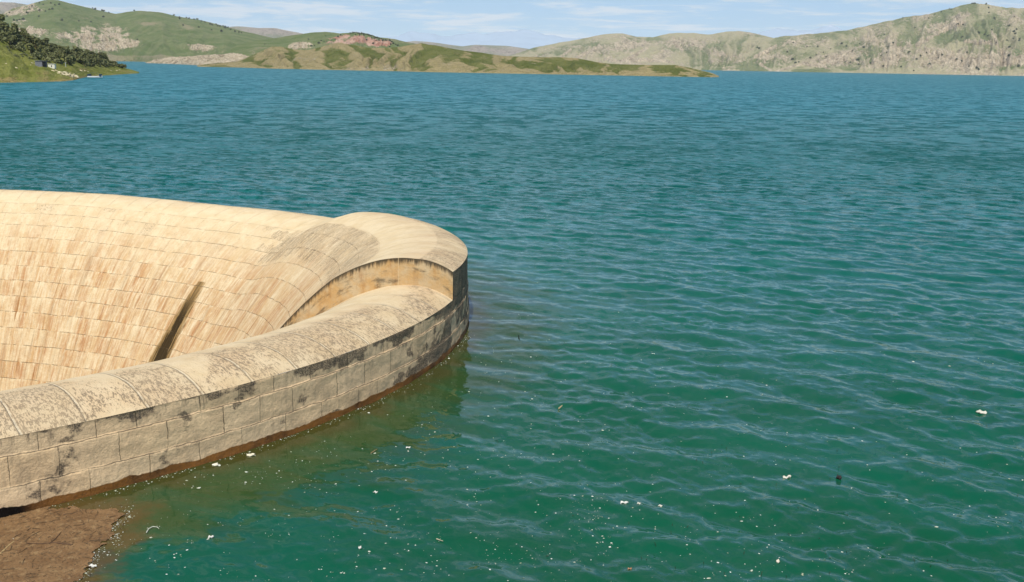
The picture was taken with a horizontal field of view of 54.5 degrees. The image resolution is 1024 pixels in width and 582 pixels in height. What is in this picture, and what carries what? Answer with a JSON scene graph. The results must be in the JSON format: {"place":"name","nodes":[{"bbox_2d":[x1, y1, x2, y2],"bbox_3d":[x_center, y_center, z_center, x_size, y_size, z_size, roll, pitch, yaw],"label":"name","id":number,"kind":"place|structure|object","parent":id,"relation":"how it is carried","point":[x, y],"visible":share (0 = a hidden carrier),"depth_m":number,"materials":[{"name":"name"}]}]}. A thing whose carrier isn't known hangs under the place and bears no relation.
{"place":"outdoors","nodes":[
{"label":"outdoors","id":0,"kind":"place"},
{"bbox_2d":[0,41,138,82],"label":"headland","id":1,"kind":"structure","parent":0,"point":[27,70],"depth_m":540.96,"materials":[{"name":"green plant"}]},
{"bbox_2d":[0,14,4,21],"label":"dark tree","id":2,"kind":"object","parent":1,"relation":"on","point":[2,17],"visible":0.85,"depth_m":597.45,"materials":[{"name":"green plant"}]},
{"bbox_2d":[1,24,7,31],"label":"dark tree","id":3,"kind":"object","parent":1,"relation":"on","point":[5,26],"visible":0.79,"depth_m":588.52,"materials":[{"name":"green plant"}]},
{"bbox_2d":[5,31,13,44],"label":"dark tree","id":4,"kind":"object","parent":1,"relation":"on","point":[10,38],"visible":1,"depth_m":573.01,"materials":[{"name":"green plant"}]},
{"bbox_2d":[8,27,18,36],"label":"dark tree","id":5,"kind":"object","parent":1,"relation":"on","point":[13,30],"visible":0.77,"depth_m":594.49,"materials":[{"name":"green plant"}]},
{"bbox_2d":[11,35,17,43],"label":"dark tree","id":6,"kind":"object","parent":1,"relation":"on","point":[15,41],"visible":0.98,"depth_m":578.25,"materials":[{"name":"green plant"}]},
{"bbox_2d":[11,23,19,33],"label":"dark tree","id":7,"kind":"object","parent":1,"relation":"on","point":[15,25],"visible":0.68,"depth_m":615.45,"materials":[{"name":"green plant"}]},
{"bbox_2d":[15,42,26,51],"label":"olive tree","id":8,"kind":"object","parent":1,"relation":"on","point":[20,46],"visible":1,"depth_m":575.31,"materials":[{"name":"green plant"}]},
{"bbox_2d":[25,36,31,45],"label":"dark tree","id":9,"kind":"object","parent":1,"relation":"on","point":[28,39],"visible":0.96,"depth_m":615.66,"materials":[{"name":"green plant"}]},
{"bbox_2d":[27,43,34,53],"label":"dark tree","id":10,"kind":"object","parent":1,"relation":"on","point":[30,46],"visible":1,"depth_m":591.01,"materials":[{"name":"green plant"}]},
{"bbox_2d":[32,38,38,47],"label":"dark tree","id":11,"kind":"object","parent":1,"relation":"on","point":[35,41],"visible":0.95,"depth_m":632.49,"materials":[{"name":"green plant"}]},
{"bbox_2d":[35,46,41,52],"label":"dark tree","id":12,"kind":"object","parent":1,"relation":"on","point":[38,49],"visible":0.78,"depth_m":596.89,"materials":[{"name":"green plant"}]},
{"bbox_2d":[35,51,42,58],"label":"olive tree","id":13,"kind":"object","parent":1,"relation":"on","point":[39,54],"visible":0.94,"depth_m":582.30,"materials":[{"name":"green plant"}]},
{"bbox_2d":[35,61,46,66],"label":"plank shed","id":14,"kind":"structure","parent":1,"relation":"on","point":[41,63],"depth_m":547.21,"materials":[{"name":"wood"}]},
{"bbox_2d":[43,38,48,46],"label":"dark tree","id":15,"kind":"object","parent":1,"relation":"on","point":[46,41],"visible":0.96,"depth_m":654.12,"materials":[{"name":"green plant"}]},
{"bbox_2d":[42,48,49,54],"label":"olive tree","id":16,"kind":"object","parent":1,"relation":"on","point":[45,51],"visible":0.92,"depth_m":625.24,"materials":[{"name":"green plant"}]},
{"bbox_2d":[47,43,53,51],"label":"dark tree","id":17,"kind":"object","parent":1,"relation":"on","point":[50,46],"visible":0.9,"depth_m":636.22,"materials":[{"name":"green plant"}]},
{"bbox_2d":[48,64,55,68],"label":"white hut","id":18,"kind":"object","parent":1,"relation":"on","point":[53,66],"visible":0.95,"depth_m":568.56,"materials":[{"name":"white paint"}]},
{"bbox_2d":[54,53,61,62],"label":"dark tree","id":19,"kind":"object","parent":1,"relation":"on","point":[58,55],"visible":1,"depth_m":608.09,"materials":[{"name":"green plant"}]},
{"bbox_2d":[61,50,67,60],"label":"dark tree","id":20,"kind":"object","parent":1,"relation":"on","point":[64,54],"visible":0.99,"depth_m":638.41,"materials":[{"name":"green plant"}]},
{"bbox_2d":[65,57,70,64],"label":"dark tree","id":21,"kind":"object","parent":1,"relation":"on","point":[68,60],"visible":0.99,"depth_m":624.80,"materials":[{"name":"green plant"}]},
{"bbox_2d":[65,55,75,64],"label":"olive tree","id":22,"kind":"object","parent":1,"relation":"on","point":[72,59],"visible":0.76,"depth_m":630.39,"materials":[{"name":"green plant"}]},
{"bbox_2d":[72,46,79,51],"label":"dark tree","id":23,"kind":"object","parent":1,"relation":"on","point":[76,48],"visible":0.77,"depth_m":706.97,"materials":[{"name":"green plant"}]},
{"bbox_2d":[75,51,82,62],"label":"dark tree","id":24,"kind":"object","parent":1,"relation":"on","point":[77,54],"visible":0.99,"depth_m":678.46,"materials":[{"name":"green plant"}]},
{"bbox_2d":[80,52,88,59],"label":"dark tree","id":25,"kind":"object","parent":1,"relation":"on","point":[83,54],"visible":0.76,"depth_m":698.14,"materials":[{"name":"green plant"}]},
{"bbox_2d":[3,0,272,61],"bbox_3d":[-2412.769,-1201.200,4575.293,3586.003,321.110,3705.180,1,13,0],"label":"hill","id":26,"kind":"structure","parent":0,"point":[157,35],"depth_m":4152.10,"materials":[{"name":"green plant"}]},
{"bbox_2d":[145,53,248,64],"bbox_3d":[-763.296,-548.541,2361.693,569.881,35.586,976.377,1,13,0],"label":"bank","id":27,"kind":"structure","parent":0,"point":[208,59],"depth_m":2205.48,"materials":[{"name":"beige stone"}]},
{"bbox_2d":[0,2,527,55],"bbox_3d":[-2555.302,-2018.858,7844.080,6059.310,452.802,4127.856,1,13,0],"label":"hill","id":28,"kind":"structure","parent":0,"point":[278,33],"depth_m":8343.97,"materials":[{"name":"grey stone"}]},
{"bbox_2d":[222,32,413,55],"bbox_3d":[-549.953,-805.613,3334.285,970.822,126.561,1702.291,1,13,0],"label":"hill behind headland","id":29,"kind":"structure","parent":0,"point":[299,42],"depth_m":3098.26,"materials":[{"name":"green plant"}]},
{"bbox_2d":[197,42,718,76],"bbox_3d":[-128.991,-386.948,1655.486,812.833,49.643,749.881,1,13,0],"label":"island","id":30,"kind":"structure","parent":0,"point":[420,57],"depth_m":1467.91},
{"bbox_2d":[0,61,1023,581],"bbox_3d":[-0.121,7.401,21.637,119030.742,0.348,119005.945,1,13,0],"label":"lake water","id":31,"kind":"structure","parent":0,"point":[856,237],"depth_m":48.54,"materials":[{"name":"teal liquid"}]},
{"bbox_2d":[0,504,124,581],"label":"scum raft","id":32,"kind":"object","parent":31,"relation":"on","point":[11,565],"visible":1,"depth_m":25.18,"materials":[{"name":"brown plant"}]},
{"bbox_2d":[29,542,72,544],"bbox_3d":[-11.635,6.357,25.075,1.179,0.031,0.104,2,13,3],"label":"twig","id":33,"kind":"object","parent":32,"relation":"on","point":[52,542],"visible":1,"depth_m":25.05,"materials":[{"name":"brown wood"}]},
{"bbox_2d":[87,73,102,77],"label":"fishing boat","id":34,"kind":"object","parent":31,"relation":"on","point":[91,76],"visible":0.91,"depth_m":604.69,"materials":[{"name":"paint"}]},
{"bbox_2d":[0,189,468,517],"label":"spillway","id":35,"kind":"object","parent":31,"relation":"in","point":[142,339],"visible":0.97,"depth_m":44.24,"materials":[{"name":"concrete"}]},
{"bbox_2d":[52,282,1009,580],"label":"foam flecks","id":36,"kind":"object","parent":31,"relation":"on","point":[468,506],"visible":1,"depth_m":27.25,"materials":[{"name":"white"}]},
{"bbox_2d":[496,339,1021,581],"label":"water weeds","id":37,"kind":"object","parent":31,"relation":"on","point":[798,507],"visible":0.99,"depth_m":25.91,"materials":[{"name":"green plant"}]},
{"bbox_2d":[976,409,986,413],"bbox_3d":[16.962,4.366,35.931,0.366,0.122,0.242,8,15,29],"label":"foam scrap","id":38,"kind":"object","parent":31,"relation":"on","point":[981,412],"visible":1,"depth_m":35.88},
{"bbox_2d":[387,25,850,48],"bbox_3d":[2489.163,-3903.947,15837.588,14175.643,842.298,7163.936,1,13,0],"label":"mountains","id":39,"kind":"structure","parent":0,"point":[527,39],"depth_m":17186.20,"materials":[{"name":"grey stone"}]},
{"bbox_2d":[510,31,771,69],"bbox_3d":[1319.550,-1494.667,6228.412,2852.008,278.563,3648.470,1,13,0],"label":"hill","id":40,"kind":"structure","parent":0,"point":[716,51],"depth_m":5803.49,"materials":[{"name":"stone"}]},
{"bbox_2d":[722,3,1023,75],"bbox_3d":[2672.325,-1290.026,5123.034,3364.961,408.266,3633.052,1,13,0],"label":"hill","id":41,"kind":"structure","parent":0,"point":[936,35],"depth_m":4740.40,"materials":[{"name":"stone"}]}
]}

